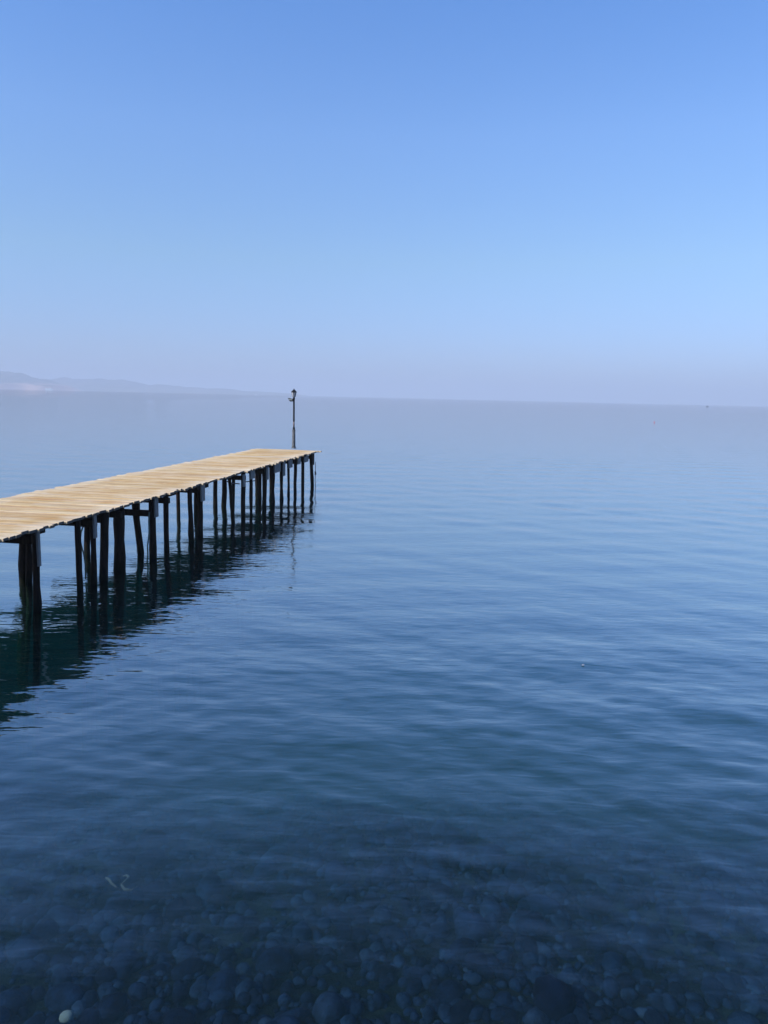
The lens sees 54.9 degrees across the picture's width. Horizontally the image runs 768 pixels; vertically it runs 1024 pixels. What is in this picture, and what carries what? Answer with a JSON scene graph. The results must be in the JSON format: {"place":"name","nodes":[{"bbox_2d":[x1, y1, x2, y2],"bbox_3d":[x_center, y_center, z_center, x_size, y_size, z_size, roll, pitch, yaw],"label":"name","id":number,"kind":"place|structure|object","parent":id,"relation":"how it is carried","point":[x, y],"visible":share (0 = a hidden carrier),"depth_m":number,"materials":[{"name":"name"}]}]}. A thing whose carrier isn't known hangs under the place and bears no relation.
{"place":"outdoors","nodes":[
{"label":"outdoors","id":0,"kind":"place"},
{"bbox_2d":[0,371,82,390],"bbox_3d":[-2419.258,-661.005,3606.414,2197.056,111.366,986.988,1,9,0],"label":"headland","id":1,"kind":"structure","parent":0,"point":[10,380],"depth_m":3355.36,"materials":[{"name":"blue"}]},
{"bbox_2d":[45,377,307,395],"bbox_3d":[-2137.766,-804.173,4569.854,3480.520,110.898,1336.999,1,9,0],"label":"hills","id":2,"kind":"structure","parent":0,"point":[101,384],"depth_m":4238.64,"materials":[{"name":"blue"}]},
{"bbox_2d":[0,602,767,1023],"bbox_3d":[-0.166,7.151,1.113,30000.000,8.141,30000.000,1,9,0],"label":"seabed","id":3,"kind":"structure","parent":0,"point":[536,860],"depth_m":7.34,"materials":[{"name":"pebbles"},{"name":"rounded stones"}]},
{"bbox_2d":[59,1010,73,1022],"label":"pale stone","id":4,"kind":"object","parent":3,"relation":"on","point":[65,1016],"visible":1,"depth_m":4.66,"materials":[{"name":"white stone"}]},
{"bbox_2d":[105,877,116,887],"bbox_3d":[-2.360,3.200,6.393,0.026,0.042,0.228,-6,12,-40],"label":"weed strip","id":5,"kind":"object","parent":3,"relation":"on","point":[108,879],"visible":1,"depth_m":6.39,"materials":[{"name":"grey plant"}]},
{"bbox_2d":[121,874,137,890],"bbox_3d":[-2.218,3.202,6.374,0.117,0.074,0.307,-5,11,-37],"label":"weed strip","id":6,"kind":"object","parent":3,"relation":"on","point":[124,882],"visible":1,"depth_m":6.32,"materials":[{"name":"grey plant"}]},
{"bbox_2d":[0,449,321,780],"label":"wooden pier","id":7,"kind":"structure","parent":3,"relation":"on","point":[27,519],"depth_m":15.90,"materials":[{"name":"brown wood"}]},
{"bbox_2d":[288,390,296,448],"bbox_3d":[-3.819,-3.893,30.794,0.365,2.479,0.236,1,9,0],"label":"lamp post","id":8,"kind":"object","parent":7,"relation":"on","point":[293,392],"visible":1,"depth_m":30.76,"materials":[{"name":"grey metal"}]},
{"bbox_2d":[0,389,767,784],"bbox_3d":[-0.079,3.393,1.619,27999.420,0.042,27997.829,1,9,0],"label":"sea","id":9,"kind":"structure","parent":0,"point":[570,525],"depth_m":18.33,"materials":[{"name":"liquid"}]},
{"bbox_2d":[0,0,767,405],"label":"sky","id":10,"kind":"structure","parent":0,"point":[530,200],"materials":[{"name":"blue"}]}
]}

